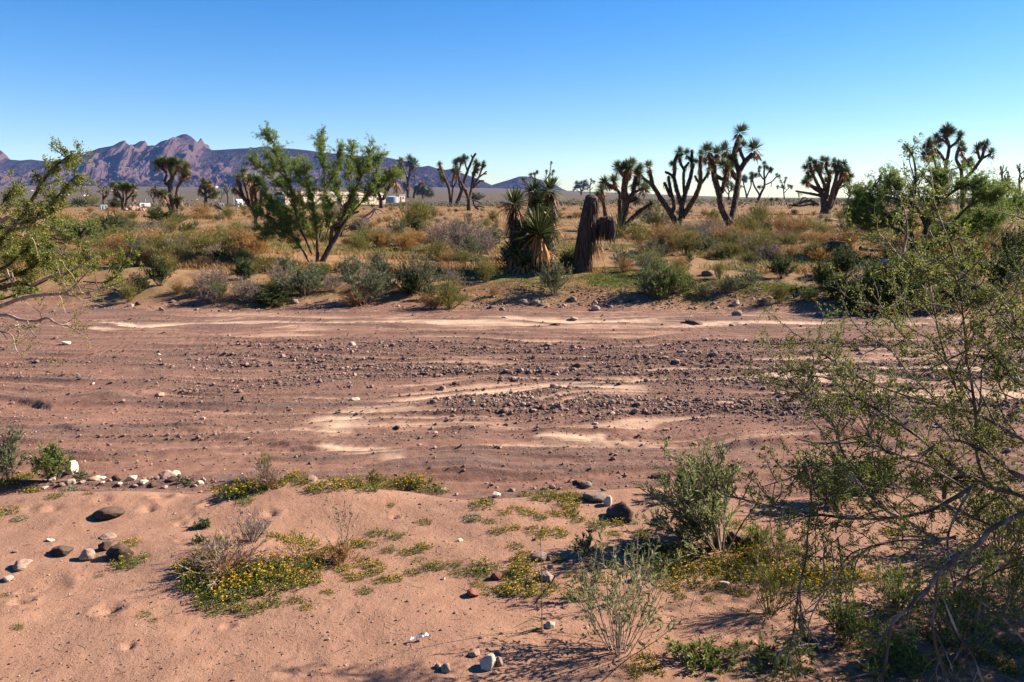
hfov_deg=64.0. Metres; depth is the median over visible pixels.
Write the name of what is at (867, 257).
creosote bush
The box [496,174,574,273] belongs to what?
mojave yucca
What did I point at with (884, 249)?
broom bush
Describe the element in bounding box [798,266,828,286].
broom bush
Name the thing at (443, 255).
dry bush
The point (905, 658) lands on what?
herb clump
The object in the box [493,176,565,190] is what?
hill
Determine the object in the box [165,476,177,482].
rock
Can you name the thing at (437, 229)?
twiggy bush
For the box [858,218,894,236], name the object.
broom bush
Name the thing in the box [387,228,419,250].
grass clump
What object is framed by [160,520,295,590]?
dead tuft
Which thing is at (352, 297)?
dry bush
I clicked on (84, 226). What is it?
green bush
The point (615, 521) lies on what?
flower clump
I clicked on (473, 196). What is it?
creosote bush
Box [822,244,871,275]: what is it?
creosote bush
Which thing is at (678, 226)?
broom bush
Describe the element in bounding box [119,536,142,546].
flower clump
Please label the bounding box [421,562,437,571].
herb clump
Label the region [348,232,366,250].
broom bush
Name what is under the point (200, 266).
dry grass
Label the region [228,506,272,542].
dead tuft
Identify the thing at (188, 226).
creosote bush
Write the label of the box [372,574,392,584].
flower clump
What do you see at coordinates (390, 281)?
sage bush
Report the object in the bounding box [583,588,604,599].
herb clump
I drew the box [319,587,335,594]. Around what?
flower clump
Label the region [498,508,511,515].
flower clump
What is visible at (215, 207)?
sage bush
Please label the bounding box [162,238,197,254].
broom bush
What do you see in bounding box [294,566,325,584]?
flower clump
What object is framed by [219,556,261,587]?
flower clump
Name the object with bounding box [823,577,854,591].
flower clump
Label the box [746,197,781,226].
broom bush
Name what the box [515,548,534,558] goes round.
flower clump
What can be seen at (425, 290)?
creosote bush
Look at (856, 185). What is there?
joshua tree
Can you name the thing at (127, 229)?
broom bush
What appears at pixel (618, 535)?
flower clump
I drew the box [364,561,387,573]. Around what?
flower clump
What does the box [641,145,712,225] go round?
joshua tree
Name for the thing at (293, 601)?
herb clump
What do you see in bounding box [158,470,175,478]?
rock
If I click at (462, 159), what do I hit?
joshua tree
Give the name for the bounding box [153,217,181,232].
broom bush
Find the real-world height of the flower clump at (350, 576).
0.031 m
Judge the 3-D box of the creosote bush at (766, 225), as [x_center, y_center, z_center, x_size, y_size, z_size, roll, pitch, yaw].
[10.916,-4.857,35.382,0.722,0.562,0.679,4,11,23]
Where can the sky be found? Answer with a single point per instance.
(582, 87)
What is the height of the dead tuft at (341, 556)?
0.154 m
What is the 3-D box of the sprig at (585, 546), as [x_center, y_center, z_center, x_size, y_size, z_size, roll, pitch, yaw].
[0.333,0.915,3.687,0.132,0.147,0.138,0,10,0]
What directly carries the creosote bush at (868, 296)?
on the ground at (452, 646)
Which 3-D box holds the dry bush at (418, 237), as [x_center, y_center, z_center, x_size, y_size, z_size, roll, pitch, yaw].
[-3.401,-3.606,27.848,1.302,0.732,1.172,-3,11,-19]
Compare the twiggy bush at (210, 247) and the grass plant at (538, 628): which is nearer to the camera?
the grass plant at (538, 628)
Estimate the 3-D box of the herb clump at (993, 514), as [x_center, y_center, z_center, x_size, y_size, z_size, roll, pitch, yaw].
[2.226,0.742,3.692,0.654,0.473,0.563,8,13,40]
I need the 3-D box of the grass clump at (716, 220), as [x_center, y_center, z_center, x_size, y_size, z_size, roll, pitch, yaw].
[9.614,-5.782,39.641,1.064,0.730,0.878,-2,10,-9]
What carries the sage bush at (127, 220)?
on the ground at (452, 646)
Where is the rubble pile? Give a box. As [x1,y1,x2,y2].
[122,205,146,210]
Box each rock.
[3,575,13,581]
[12,558,32,570]
[48,476,55,480]
[49,545,73,556]
[61,341,70,344]
[65,460,78,474]
[67,478,75,484]
[78,548,94,560]
[89,476,99,480]
[92,506,125,519]
[98,540,111,550]
[99,532,116,539]
[105,543,133,560]
[112,474,121,480]
[126,475,136,480]
[139,479,147,483]
[149,482,157,486]
[155,392,164,396]
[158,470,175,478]
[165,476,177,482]
[196,480,203,484]
[290,299,298,303]
[307,475,317,481]
[429,399,436,403]
[434,663,440,668]
[439,385,445,390]
[441,663,449,672]
[467,588,481,596]
[468,649,479,656]
[479,653,495,670]
[490,571,501,579]
[492,491,499,496]
[496,656,502,666]
[516,299,527,304]
[529,551,547,561]
[530,299,539,304]
[538,571,553,581]
[545,621,554,628]
[550,383,558,387]
[572,363,580,367]
[572,480,580,485]
[581,481,591,487]
[583,491,606,502]
[591,305,599,310]
[603,495,611,505]
[605,500,633,522]
[622,542,630,550]
[635,541,648,552]
[651,472,667,478]
[656,514,669,521]
[685,318,702,324]
[701,270,713,275]
[710,351,717,355]
[718,581,729,587]
[726,531,743,547]
[731,310,741,315]
[732,300,739,305]
[762,507,779,514]
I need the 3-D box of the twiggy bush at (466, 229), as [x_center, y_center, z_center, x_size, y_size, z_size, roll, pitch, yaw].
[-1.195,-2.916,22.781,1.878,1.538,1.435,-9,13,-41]
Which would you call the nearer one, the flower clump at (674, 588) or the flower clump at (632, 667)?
the flower clump at (632, 667)
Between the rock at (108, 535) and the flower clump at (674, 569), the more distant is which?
the rock at (108, 535)
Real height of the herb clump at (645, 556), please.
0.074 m
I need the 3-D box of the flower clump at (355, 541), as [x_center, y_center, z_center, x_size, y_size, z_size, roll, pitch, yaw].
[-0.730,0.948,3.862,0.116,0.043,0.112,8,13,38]
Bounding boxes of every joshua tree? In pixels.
[97,184,111,204]
[108,180,139,209]
[148,154,192,213]
[197,177,220,205]
[218,190,224,202]
[220,185,230,203]
[230,167,271,223]
[372,163,406,207]
[396,153,420,197]
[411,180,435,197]
[436,160,461,206]
[451,153,476,204]
[457,158,486,209]
[521,161,554,199]
[572,179,589,194]
[589,178,595,194]
[592,183,610,215]
[597,156,654,227]
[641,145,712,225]
[699,120,764,228]
[721,180,734,196]
[741,174,751,197]
[748,160,780,202]
[776,176,793,198]
[795,154,855,213]
[848,182,866,203]
[880,167,893,204]
[909,185,927,201]
[919,121,966,210]
[953,137,997,209]
[998,163,1023,198]
[998,165,1009,187]
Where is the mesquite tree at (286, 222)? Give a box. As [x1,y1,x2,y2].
[242,120,405,261]
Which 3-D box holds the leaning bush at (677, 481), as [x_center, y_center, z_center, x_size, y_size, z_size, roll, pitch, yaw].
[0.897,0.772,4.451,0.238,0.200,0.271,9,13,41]
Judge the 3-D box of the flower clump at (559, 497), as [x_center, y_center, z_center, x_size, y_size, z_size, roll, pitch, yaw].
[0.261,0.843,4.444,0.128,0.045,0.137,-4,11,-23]
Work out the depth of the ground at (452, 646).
6.24 m
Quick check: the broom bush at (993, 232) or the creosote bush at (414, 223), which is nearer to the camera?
the broom bush at (993, 232)
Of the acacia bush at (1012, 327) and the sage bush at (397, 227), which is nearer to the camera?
the acacia bush at (1012, 327)
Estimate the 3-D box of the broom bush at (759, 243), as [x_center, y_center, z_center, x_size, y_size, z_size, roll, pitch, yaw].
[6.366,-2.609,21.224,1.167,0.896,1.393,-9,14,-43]
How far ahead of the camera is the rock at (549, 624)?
3.07 m
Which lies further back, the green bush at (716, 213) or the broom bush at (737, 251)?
the green bush at (716, 213)
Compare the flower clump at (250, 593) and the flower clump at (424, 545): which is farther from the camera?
the flower clump at (424, 545)
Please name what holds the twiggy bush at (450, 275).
on the ground at (452, 646)
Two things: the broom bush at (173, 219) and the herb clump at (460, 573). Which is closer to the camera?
the herb clump at (460, 573)
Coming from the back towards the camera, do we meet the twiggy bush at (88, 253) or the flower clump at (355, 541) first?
the twiggy bush at (88, 253)
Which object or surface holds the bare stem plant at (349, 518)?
on the ground at (452, 646)
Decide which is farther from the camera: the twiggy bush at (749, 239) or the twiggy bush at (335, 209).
the twiggy bush at (335, 209)
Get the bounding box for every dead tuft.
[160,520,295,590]
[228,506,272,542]
[236,531,338,585]
[246,462,288,491]
[322,537,359,570]
[378,482,397,490]
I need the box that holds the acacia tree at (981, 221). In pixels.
[834,133,1023,256]
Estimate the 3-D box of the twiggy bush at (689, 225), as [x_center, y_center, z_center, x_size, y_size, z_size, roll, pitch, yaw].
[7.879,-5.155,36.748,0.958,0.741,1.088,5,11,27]
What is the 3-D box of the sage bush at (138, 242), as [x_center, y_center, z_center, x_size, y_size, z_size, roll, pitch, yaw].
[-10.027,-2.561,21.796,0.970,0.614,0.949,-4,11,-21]
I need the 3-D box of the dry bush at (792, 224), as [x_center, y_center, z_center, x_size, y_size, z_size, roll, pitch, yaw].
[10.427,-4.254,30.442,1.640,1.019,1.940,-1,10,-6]
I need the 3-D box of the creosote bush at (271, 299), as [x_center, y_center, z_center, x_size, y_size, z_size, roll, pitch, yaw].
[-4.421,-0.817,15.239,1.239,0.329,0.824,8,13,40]
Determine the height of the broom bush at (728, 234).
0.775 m
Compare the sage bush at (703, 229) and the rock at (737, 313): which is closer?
the rock at (737, 313)
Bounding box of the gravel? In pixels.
[0,281,1023,681]
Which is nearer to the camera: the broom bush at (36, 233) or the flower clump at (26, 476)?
the flower clump at (26, 476)
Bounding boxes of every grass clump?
[238,230,272,253]
[339,236,354,244]
[365,228,393,247]
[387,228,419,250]
[699,215,720,224]
[728,223,748,234]
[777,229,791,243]
[802,245,815,255]
[806,245,833,262]
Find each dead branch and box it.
[81,229,124,288]
[362,208,384,220]
[513,568,576,583]
[797,618,836,652]
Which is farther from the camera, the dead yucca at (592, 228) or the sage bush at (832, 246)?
the sage bush at (832, 246)
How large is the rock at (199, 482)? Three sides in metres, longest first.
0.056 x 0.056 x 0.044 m
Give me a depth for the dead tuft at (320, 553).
3.64 m
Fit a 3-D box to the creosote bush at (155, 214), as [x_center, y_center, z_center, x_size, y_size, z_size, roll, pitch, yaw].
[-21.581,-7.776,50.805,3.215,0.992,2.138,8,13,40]
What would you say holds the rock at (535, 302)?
on the ground at (452, 646)
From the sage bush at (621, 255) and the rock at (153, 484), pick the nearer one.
the rock at (153, 484)
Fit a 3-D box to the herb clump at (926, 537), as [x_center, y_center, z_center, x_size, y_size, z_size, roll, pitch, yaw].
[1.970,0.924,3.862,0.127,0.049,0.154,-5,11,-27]
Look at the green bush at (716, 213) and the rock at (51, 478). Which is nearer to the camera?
the rock at (51, 478)
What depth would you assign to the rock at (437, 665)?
2.77 m
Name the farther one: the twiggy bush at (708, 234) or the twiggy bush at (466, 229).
the twiggy bush at (708, 234)
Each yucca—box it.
[188,213,198,225]
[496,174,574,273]
[569,195,617,273]
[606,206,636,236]
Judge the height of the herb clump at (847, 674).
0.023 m
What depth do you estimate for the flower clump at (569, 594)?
3.32 m
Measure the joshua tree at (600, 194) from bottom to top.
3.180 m
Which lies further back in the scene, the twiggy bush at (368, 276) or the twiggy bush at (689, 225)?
the twiggy bush at (689, 225)
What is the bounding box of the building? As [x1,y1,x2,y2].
[273,191,385,204]
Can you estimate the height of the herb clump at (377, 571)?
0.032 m
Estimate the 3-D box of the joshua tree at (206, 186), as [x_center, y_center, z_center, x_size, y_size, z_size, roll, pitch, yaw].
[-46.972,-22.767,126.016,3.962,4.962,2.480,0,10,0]
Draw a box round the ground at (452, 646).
[0,186,1023,681]
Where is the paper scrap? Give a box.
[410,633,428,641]
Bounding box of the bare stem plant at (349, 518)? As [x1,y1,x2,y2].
[311,489,358,559]
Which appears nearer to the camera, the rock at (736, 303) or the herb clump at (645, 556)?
the herb clump at (645, 556)
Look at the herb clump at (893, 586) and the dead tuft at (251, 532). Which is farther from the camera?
the dead tuft at (251, 532)
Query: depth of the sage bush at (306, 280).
15.60 m
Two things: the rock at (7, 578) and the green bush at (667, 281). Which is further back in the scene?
the green bush at (667, 281)
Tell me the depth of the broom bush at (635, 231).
27.64 m
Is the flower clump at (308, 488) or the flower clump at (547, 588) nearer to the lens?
the flower clump at (547, 588)
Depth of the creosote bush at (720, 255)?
20.42 m
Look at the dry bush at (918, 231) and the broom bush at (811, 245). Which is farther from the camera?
the dry bush at (918, 231)
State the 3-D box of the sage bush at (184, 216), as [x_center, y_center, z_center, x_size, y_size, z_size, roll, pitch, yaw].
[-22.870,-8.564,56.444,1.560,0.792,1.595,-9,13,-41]
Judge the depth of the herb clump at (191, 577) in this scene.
3.41 m
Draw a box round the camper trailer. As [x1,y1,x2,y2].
[139,203,150,207]
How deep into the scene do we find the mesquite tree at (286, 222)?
19.94 m
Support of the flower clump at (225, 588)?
on the ground at (452, 646)
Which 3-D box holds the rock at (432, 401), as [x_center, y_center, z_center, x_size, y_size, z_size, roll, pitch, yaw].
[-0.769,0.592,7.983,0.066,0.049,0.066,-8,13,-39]
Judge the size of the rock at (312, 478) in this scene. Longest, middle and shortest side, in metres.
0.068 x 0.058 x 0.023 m
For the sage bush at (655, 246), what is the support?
on the ground at (452, 646)
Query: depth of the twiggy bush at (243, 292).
15.26 m
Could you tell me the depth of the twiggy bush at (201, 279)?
15.90 m
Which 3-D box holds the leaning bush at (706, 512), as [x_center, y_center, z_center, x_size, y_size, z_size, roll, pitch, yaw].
[0.871,0.747,3.722,0.627,0.658,0.521,-2,10,-13]
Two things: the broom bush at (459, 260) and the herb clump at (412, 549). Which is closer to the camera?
the herb clump at (412, 549)
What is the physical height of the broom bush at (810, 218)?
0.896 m
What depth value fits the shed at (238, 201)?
158.59 m
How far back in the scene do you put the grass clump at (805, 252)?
20.24 m
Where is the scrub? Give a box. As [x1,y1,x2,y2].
[0,193,1011,207]
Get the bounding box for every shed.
[235,199,245,206]
[396,195,404,201]
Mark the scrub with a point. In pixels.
(699, 202)
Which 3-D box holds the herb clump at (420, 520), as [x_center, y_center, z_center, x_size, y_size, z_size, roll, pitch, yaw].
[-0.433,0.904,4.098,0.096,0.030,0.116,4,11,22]
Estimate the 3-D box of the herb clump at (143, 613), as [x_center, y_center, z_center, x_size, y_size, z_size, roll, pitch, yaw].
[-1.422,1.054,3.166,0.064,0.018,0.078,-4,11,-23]
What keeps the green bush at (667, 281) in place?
on the ground at (452, 646)
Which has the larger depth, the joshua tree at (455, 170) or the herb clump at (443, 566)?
the joshua tree at (455, 170)
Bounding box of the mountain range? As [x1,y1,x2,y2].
[0,134,497,187]
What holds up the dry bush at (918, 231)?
on the ground at (452, 646)
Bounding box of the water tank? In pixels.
[385,196,398,202]
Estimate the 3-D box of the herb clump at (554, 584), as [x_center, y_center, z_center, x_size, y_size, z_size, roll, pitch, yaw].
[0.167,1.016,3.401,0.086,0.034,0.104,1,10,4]
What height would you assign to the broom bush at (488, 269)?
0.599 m
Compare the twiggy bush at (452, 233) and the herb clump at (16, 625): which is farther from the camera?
the twiggy bush at (452, 233)
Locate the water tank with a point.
(393, 199)
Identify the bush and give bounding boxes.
[0,136,144,364]
[0,230,29,243]
[0,237,24,256]
[0,249,28,269]
[0,422,27,480]
[2,229,46,241]
[14,268,44,282]
[18,228,44,243]
[23,441,74,480]
[33,239,66,250]
[41,215,122,242]
[42,216,79,233]
[44,244,72,259]
[46,227,68,237]
[58,232,78,243]
[59,246,84,262]
[67,196,87,206]
[70,235,92,248]
[72,467,87,479]
[74,248,94,263]
[75,232,112,250]
[81,194,105,205]
[82,216,145,234]
[83,214,104,227]
[84,206,95,212]
[90,245,117,260]
[93,233,121,252]
[99,211,123,232]
[101,226,121,236]
[102,197,124,208]
[102,230,136,253]
[105,227,121,237]
[109,244,146,265]
[110,212,136,231]
[115,277,140,302]
[116,223,144,237]
[116,233,153,250]
[117,232,153,248]
[124,209,141,219]
[124,253,154,266]
[126,271,149,293]
[131,220,171,234]
[132,247,162,265]
[133,231,159,241]
[134,226,175,241]
[139,220,161,228]
[139,239,163,252]
[141,208,180,221]
[142,246,163,261]
[142,254,177,285]
[144,229,179,255]
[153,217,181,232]
[153,248,179,275]
[159,225,196,239]
[160,232,192,254]
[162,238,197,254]
[164,214,185,224]
[166,245,194,264]
[169,280,186,293]
[171,229,194,247]
[172,240,194,249]
[175,211,189,220]
[175,249,207,261]
[178,221,199,232]
[179,475,192,485]
[181,226,232,253]
[181,286,199,296]
[185,227,221,251]
[187,201,211,217]
[187,271,206,287]
[188,211,202,218]
[191,254,212,263]
[193,249,208,258]
[193,260,233,287]
[195,280,225,303]
[196,221,233,237]
[200,240,225,259]
[200,285,227,304]
[202,278,235,297]
[207,248,234,262]
[212,202,226,210]
[212,225,238,249]
[213,255,231,263]
[214,204,237,217]
[214,213,223,220]
[216,235,240,251]
[220,276,267,301]
[221,225,253,250]
[222,219,252,232]
[222,244,248,262]
[223,224,247,240]
[230,257,257,279]
[232,249,253,263]
[232,257,257,277]
[237,204,246,210]
[242,249,257,258]
[244,279,260,293]
[248,287,295,305]
[249,252,278,272]
[261,276,285,294]
[262,260,291,282]
[268,260,343,295]
[269,283,286,293]
[274,253,303,270]
[295,282,307,293]
[307,258,331,280]
[315,262,332,279]
[317,272,349,292]
[318,199,340,219]
[319,228,334,244]
[324,213,351,234]
[331,286,369,305]
[333,254,361,276]
[341,256,394,304]
[344,220,369,232]
[344,221,383,243]
[345,232,371,242]
[346,212,370,231]
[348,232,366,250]
[349,239,372,249]
[358,268,380,285]
[366,221,377,227]
[366,248,392,273]
[367,231,396,246]
[378,272,398,290]
[380,262,397,273]
[382,216,391,221]
[384,217,410,234]
[387,193,433,228]
[393,268,425,293]
[395,249,445,290]
[396,226,426,242]
[404,218,429,230]
[407,197,435,223]
[410,292,445,308]
[414,284,437,299]
[415,220,428,230]
[416,213,452,247]
[416,234,432,243]
[417,235,460,262]
[419,268,474,309]
[429,208,440,216]
[429,208,492,252]
[436,250,455,263]
[442,263,464,284]
[444,223,464,242]
[445,248,473,263]
[446,247,474,263]
[456,233,491,257]
[465,192,485,200]
[467,254,487,263]
[469,254,502,282]
[473,221,498,235]
[475,225,508,244]
[476,227,499,251]
[481,252,494,262]
[485,244,512,267]
[487,209,499,220]
[487,287,498,295]
[496,225,509,237]
[535,256,574,294]
[553,248,575,272]
[560,527,684,660]
[561,237,575,256]
[571,211,580,217]
[609,246,634,265]
[615,257,639,271]
[618,213,658,244]
[630,247,665,262]
[630,250,656,261]
[632,241,650,252]
[634,253,661,272]
[634,267,647,278]
[634,270,660,295]
[634,430,776,566]
[636,203,669,224]
[638,220,690,254]
[639,255,691,297]
[641,237,672,257]
[649,214,663,226]
[649,225,690,251]
[650,285,669,299]
[656,467,696,495]
[657,461,725,543]
[658,219,689,231]
[658,234,679,251]
[666,224,708,255]
[667,254,695,272]
[667,261,694,293]
[681,218,698,230]
[683,272,702,289]
[688,213,721,232]
[693,233,721,253]
[694,284,714,295]
[695,226,719,234]
[697,229,718,241]
[698,132,1023,681]
[699,209,708,214]
[701,224,736,245]
[705,208,721,219]
[709,247,734,259]
[710,272,750,291]
[711,220,730,233]
[711,257,728,278]
[715,237,742,254]
[716,226,745,242]
[726,231,744,245]
[729,208,763,234]
[730,245,743,255]
[736,225,787,255]
[736,228,765,248]
[736,250,758,263]
[737,266,765,284]
[740,232,760,251]
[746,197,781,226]
[749,226,781,240]
[751,238,786,261]
[758,230,783,242]
[761,223,772,231]
[763,277,793,302]
[766,214,796,231]
[766,254,797,278]
[770,252,785,259]
[772,213,817,234]
[774,211,788,222]
[775,226,795,242]
[778,226,809,245]
[781,245,801,254]
[796,214,818,229]
[797,231,824,242]
[798,230,808,241]
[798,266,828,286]
[798,284,820,302]
[800,239,826,252]
[801,216,840,234]
[804,256,838,287]
[809,228,838,244]
[810,237,850,261]
[815,212,827,218]
[819,279,841,298]
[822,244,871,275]
[822,270,854,300]
[829,225,869,246]
[830,218,860,234]
[834,211,843,219]
[836,262,912,314]
[837,275,866,312]
[838,259,885,300]
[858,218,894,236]
[858,226,891,241]
[862,254,908,313]
[864,253,873,260]
[869,233,909,258]
[876,251,944,312]
[885,245,917,271]
[894,231,928,249]
[903,253,955,287]
[912,227,921,238]
[915,290,949,312]
[922,274,981,306]
[940,260,974,276]
[948,232,1002,257]
[971,233,998,248]
[974,218,1007,243]
[974,243,1023,288]
[987,226,1023,259]
[998,228,1023,242]
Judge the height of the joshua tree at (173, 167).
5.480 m
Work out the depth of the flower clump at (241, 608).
3.19 m
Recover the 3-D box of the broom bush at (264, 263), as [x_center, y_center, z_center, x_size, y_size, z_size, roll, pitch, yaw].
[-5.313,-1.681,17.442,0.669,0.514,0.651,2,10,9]
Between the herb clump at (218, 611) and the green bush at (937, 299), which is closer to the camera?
the herb clump at (218, 611)
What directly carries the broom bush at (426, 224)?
on the ground at (452, 646)
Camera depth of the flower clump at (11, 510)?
4.27 m
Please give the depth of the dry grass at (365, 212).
78.83 m
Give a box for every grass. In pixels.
[0,202,1021,220]
[0,217,1023,277]
[116,240,1021,324]
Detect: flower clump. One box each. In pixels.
[0,474,19,487]
[0,505,25,516]
[9,470,34,481]
[12,515,28,521]
[17,483,40,493]
[62,485,80,491]
[111,556,132,566]
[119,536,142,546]
[171,555,205,576]
[184,546,225,573]
[193,565,237,588]
[203,571,258,601]
[208,483,232,490]
[212,477,256,498]
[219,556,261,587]
[221,490,240,498]
[221,539,242,547]
[227,574,275,597]
[230,551,288,583]
[233,476,270,496]
[236,599,269,617]
[253,571,294,596]
[259,476,288,490]
[261,530,284,538]
[262,552,302,582]
[274,528,306,543]
[276,548,321,576]
[279,573,308,590]
[284,469,306,479]
[290,536,321,550]
[292,475,309,485]
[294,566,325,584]
[297,550,331,569]
[297,603,313,610]
[304,481,328,492]
[313,477,348,491]
[315,544,335,556]
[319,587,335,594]
[334,562,355,574]
[335,474,364,489]
[344,570,366,582]
[347,537,370,547]
[353,554,381,567]
[356,540,378,548]
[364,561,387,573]
[370,473,400,489]
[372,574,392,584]
[382,573,403,583]
[389,476,416,490]
[398,471,434,488]
[410,480,440,492]
[416,541,434,549]
[463,512,482,522]
[468,496,497,509]
[471,580,485,586]
[480,585,498,596]
[495,581,522,596]
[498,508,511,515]
[499,573,539,597]
[504,522,521,531]
[506,556,548,580]
[507,504,523,510]
[508,555,527,563]
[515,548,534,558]
[517,506,538,516]
[518,490,534,496]
[524,523,548,535]
[524,581,553,598]
[527,487,562,501]
[534,533,549,539]
[544,509,561,517]
[545,525,568,538]
[548,491,569,500]
[552,554,568,562]
[555,497,584,507]
[557,505,580,518]
[561,489,583,498]
[561,585,582,594]
[561,590,581,600]
[563,566,588,582]
[588,573,613,585]
[604,516,625,526]
[605,530,622,537]
[619,662,642,679]
[629,648,661,669]
[633,528,651,540]
[642,535,669,552]
[644,664,666,677]
[645,560,686,584]
[647,539,690,567]
[656,579,682,591]
[664,540,698,557]
[666,560,707,578]
[666,639,691,651]
[683,572,722,592]
[690,551,722,573]
[702,595,717,602]
[708,566,740,582]
[709,546,746,569]
[722,561,762,584]
[722,581,754,597]
[726,541,767,565]
[729,517,749,528]
[736,538,765,552]
[743,560,779,580]
[752,544,787,565]
[758,558,805,585]
[766,572,805,591]
[782,560,830,583]
[784,550,816,565]
[801,576,837,597]
[802,559,851,583]
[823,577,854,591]
[825,560,869,584]
[855,635,884,652]
[856,659,892,678]
[857,567,879,581]
[869,624,899,639]
[878,524,898,536]
[882,635,918,654]
[892,564,927,579]
[901,618,944,635]
[923,628,959,649]
[956,587,994,606]
[959,618,995,637]
[964,645,1000,665]
[990,655,1023,676]
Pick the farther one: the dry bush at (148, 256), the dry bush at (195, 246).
the dry bush at (195, 246)
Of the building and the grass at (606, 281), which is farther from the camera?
the building
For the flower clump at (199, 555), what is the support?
on the ground at (452, 646)
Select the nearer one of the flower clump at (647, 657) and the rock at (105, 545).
the flower clump at (647, 657)
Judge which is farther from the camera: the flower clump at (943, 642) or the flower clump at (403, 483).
the flower clump at (403, 483)
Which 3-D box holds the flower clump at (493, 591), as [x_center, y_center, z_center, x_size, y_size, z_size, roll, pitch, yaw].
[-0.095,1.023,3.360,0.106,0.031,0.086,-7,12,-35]
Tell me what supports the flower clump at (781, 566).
on the ground at (452, 646)
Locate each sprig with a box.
[191,533,207,544]
[192,516,211,529]
[566,541,605,599]
[572,527,600,556]
[622,508,663,597]
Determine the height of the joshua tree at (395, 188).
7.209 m
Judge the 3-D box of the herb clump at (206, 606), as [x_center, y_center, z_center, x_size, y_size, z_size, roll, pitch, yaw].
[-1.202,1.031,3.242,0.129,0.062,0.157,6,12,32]
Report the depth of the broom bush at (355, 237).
26.48 m
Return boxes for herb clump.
[10,621,23,630]
[44,490,68,498]
[110,549,148,569]
[135,609,150,617]
[174,573,205,593]
[176,565,224,587]
[189,578,230,599]
[189,590,227,610]
[202,605,228,616]
[204,531,230,543]
[218,594,247,612]
[232,494,255,506]
[259,592,286,610]
[287,592,306,604]
[353,479,382,493]
[357,585,373,595]
[364,568,380,575]
[365,526,390,537]
[380,545,396,553]
[386,531,407,540]
[398,546,414,555]
[403,567,423,576]
[407,544,430,552]
[417,517,431,524]
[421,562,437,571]
[425,484,448,494]
[425,559,450,570]
[447,565,470,577]
[449,559,463,567]
[466,564,492,580]
[467,556,504,575]
[482,516,496,525]
[489,526,505,535]
[489,569,514,579]
[502,569,517,582]
[507,540,523,549]
[532,513,548,520]
[542,577,560,591]
[569,514,585,523]
[582,515,608,529]
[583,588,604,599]
[585,563,601,572]
[630,545,661,569]
[663,635,739,675]
[669,591,686,601]
[731,632,816,681]
[784,540,803,552]
[791,441,894,512]
[811,589,877,642]
[832,639,860,652]
[834,668,860,681]
[844,556,944,619]
[845,619,968,681]
[851,451,898,494]
[874,553,1023,656]
[910,530,943,544]
[919,453,1023,554]
[928,559,954,568]
[934,653,963,670]
[952,519,1023,605]
[976,569,1001,583]
[994,635,1023,655]
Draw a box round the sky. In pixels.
[0,0,1023,197]
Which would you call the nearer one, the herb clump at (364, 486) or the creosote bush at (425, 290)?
the herb clump at (364, 486)
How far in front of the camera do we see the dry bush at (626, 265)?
17.47 m
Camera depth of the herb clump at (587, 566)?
3.57 m
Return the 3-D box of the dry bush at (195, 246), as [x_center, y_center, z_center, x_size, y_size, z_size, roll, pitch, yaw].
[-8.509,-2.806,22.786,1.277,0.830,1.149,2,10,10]
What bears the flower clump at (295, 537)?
on the ground at (452, 646)
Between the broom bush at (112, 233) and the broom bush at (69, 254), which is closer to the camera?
the broom bush at (69, 254)
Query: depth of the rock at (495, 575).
3.46 m
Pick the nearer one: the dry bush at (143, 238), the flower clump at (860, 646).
the flower clump at (860, 646)
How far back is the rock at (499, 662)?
2.79 m
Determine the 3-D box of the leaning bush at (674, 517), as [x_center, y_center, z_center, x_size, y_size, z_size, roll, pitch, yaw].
[0.885,0.769,3.946,0.290,0.422,0.451,6,12,32]
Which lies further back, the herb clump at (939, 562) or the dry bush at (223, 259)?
the dry bush at (223, 259)
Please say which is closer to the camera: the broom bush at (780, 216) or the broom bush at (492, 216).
the broom bush at (780, 216)
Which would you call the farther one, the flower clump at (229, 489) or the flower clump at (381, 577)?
the flower clump at (229, 489)
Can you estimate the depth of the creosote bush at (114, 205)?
120.45 m
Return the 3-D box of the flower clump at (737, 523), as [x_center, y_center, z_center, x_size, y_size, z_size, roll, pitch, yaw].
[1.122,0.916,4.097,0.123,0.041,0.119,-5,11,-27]
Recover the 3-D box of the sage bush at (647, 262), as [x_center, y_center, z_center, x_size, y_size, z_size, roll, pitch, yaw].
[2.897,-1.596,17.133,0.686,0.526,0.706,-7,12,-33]
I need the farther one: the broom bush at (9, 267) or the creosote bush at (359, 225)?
the creosote bush at (359, 225)
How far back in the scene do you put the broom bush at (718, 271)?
16.50 m
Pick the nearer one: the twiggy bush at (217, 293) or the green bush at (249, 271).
the twiggy bush at (217, 293)
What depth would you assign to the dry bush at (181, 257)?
19.16 m
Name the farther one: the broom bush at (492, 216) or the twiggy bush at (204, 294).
the broom bush at (492, 216)
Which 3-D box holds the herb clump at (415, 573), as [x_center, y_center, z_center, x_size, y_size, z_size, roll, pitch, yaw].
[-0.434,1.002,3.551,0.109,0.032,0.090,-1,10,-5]
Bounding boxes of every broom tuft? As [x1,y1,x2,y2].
[253,450,271,475]
[365,466,382,487]
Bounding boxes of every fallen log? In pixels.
[472,199,484,209]
[788,197,819,206]
[809,240,845,248]
[859,246,881,251]
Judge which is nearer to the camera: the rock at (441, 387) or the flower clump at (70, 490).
the flower clump at (70, 490)
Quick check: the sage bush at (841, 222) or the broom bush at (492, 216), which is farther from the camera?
the broom bush at (492, 216)
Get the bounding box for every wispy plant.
[740,522,783,553]
[740,540,802,615]
[750,512,818,560]
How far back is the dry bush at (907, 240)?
21.71 m
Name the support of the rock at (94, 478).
on the ground at (452, 646)
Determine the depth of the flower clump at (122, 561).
3.62 m
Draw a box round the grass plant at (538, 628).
[481,532,542,635]

